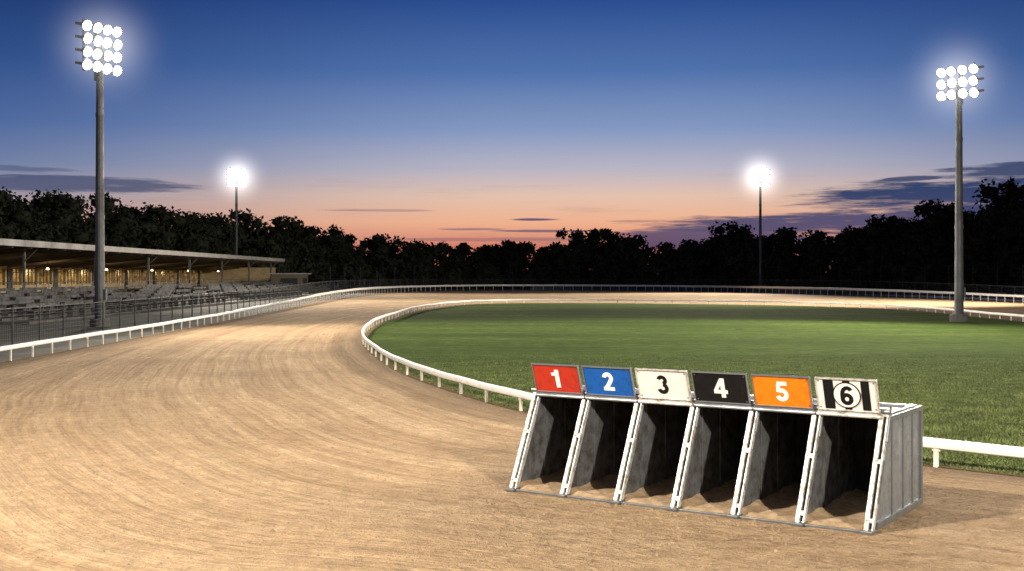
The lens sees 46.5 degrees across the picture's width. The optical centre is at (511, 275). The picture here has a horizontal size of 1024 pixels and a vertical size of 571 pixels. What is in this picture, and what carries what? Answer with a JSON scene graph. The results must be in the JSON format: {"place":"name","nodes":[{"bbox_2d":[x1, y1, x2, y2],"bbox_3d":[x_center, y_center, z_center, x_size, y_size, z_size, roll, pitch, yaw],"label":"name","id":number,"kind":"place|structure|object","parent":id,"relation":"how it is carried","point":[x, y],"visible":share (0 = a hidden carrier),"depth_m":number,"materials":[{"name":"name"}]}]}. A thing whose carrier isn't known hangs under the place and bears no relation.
{"place":"outdoors","nodes":[
{"label":"outdoors","id":0,"kind":"place"},
{"bbox_2d":[0,277,1023,361],"bbox_3d":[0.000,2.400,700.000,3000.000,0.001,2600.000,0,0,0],"label":"ground","id":1,"kind":"structure","parent":0,"point":[45,348],"depth_m":57.83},
{"bbox_2d":[75,18,121,326],"bbox_3d":[-18.778,-6.075,54.855,7.999,16.950,7.999,0,0,0],"label":"floodlight mast","id":2,"kind":"object","parent":1,"relation":"on","point":[99,68],"visible":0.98,"depth_m":54.84,"materials":[{"name":"metal"}]},
{"bbox_2d":[0,238,340,323],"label":"grandstand","id":3,"kind":"object","parent":1,"relation":"on","point":[37,273],"visible":0.81,"depth_m":105.57,"materials":[{"name":"paint"}]},
{"bbox_2d":[226,167,245,267],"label":"floodlight mast","id":4,"kind":"object","parent":1,"relation":"on","point":[236,180],"visible":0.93,"depth_m":174.85,"materials":[{"name":"metal"}]},
{"bbox_2d":[267,273,310,286],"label":"kiosk","id":5,"kind":"object","parent":1,"relation":"on","point":[295,278],"visible":0.59,"depth_m":155.50,"materials":[{"name":"metal"}]},
{"bbox_2d":[0,290,1023,570],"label":"sand racetrack","id":6,"kind":"structure","parent":1,"relation":"on","point":[298,356],"depth_m":13.91,"materials":[{"name":"beige sand"}]},
{"bbox_2d":[0,393,1023,570],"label":"sand clods","id":7,"kind":"object","parent":6,"relation":"on","point":[971,538],"visible":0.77,"depth_m":12.06,"materials":[{"name":"beige sand"}]},
{"bbox_2d":[0,284,1023,360],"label":"running rail","id":8,"kind":"object","parent":6,"relation":"on","point":[46,341],"visible":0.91,"depth_m":108.28,"materials":[{"name":"white paint"}]},
{"bbox_2d":[505,363,922,534],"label":"starting traps","id":9,"kind":"object","parent":6,"relation":"on","point":[842,454],"visible":1,"depth_m":12.58,"materials":[{"name":"metal"}]},
{"bbox_2d":[0,176,1023,293],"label":"tree line","id":10,"kind":"object","parent":1,"relation":"on","point":[993,236],"visible":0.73,"depth_m":195.61,"materials":[{"name":"green plant"}]},
{"bbox_2d":[0,279,1023,344],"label":"wire fence","id":11,"kind":"object","parent":1,"relation":"on","point":[265,299],"visible":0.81,"depth_m":70.67,"materials":[{"name":"metal"}]},
{"bbox_2d":[320,264,1023,293],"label":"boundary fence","id":12,"kind":"object","parent":1,"relation":"on","point":[737,283],"visible":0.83,"depth_m":177.89,"materials":[{"name":"metal"}]},
{"bbox_2d":[363,303,1023,476],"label":"infield grass","id":13,"kind":"structure","parent":1,"relation":"on","point":[575,330],"depth_m":42.67,"materials":[{"name":"green plant"}]},
{"bbox_2d":[362,299,1023,466],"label":"running rail","id":14,"kind":"object","parent":13,"relation":"on","point":[936,445],"visible":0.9,"depth_m":25.32,"materials":[{"name":"white paint"}]},
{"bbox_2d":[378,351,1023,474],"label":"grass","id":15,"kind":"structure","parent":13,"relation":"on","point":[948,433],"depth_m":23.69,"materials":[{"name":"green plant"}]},
{"bbox_2d":[936,62,983,321],"bbox_3d":[22.679,-5.775,60.797,7.993,16.350,7.992,0,0,0],"label":"floodlight mast","id":16,"kind":"object","parent":13,"relation":"on","point":[960,93],"visible":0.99,"depth_m":60.84,"materials":[{"name":"metal"}]},
{"bbox_2d":[751,167,769,285],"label":"floodlight mast","id":17,"kind":"object","parent":1,"relation":"on","point":[760,180],"visible":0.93,"depth_m":174.84,"materials":[{"name":"metal"}]},
{"bbox_2d":[0,0,1023,271],"label":"sky","id":18,"kind":"structure","parent":0,"point":[477,123],"materials":[{"name":"blue"}]}
]}

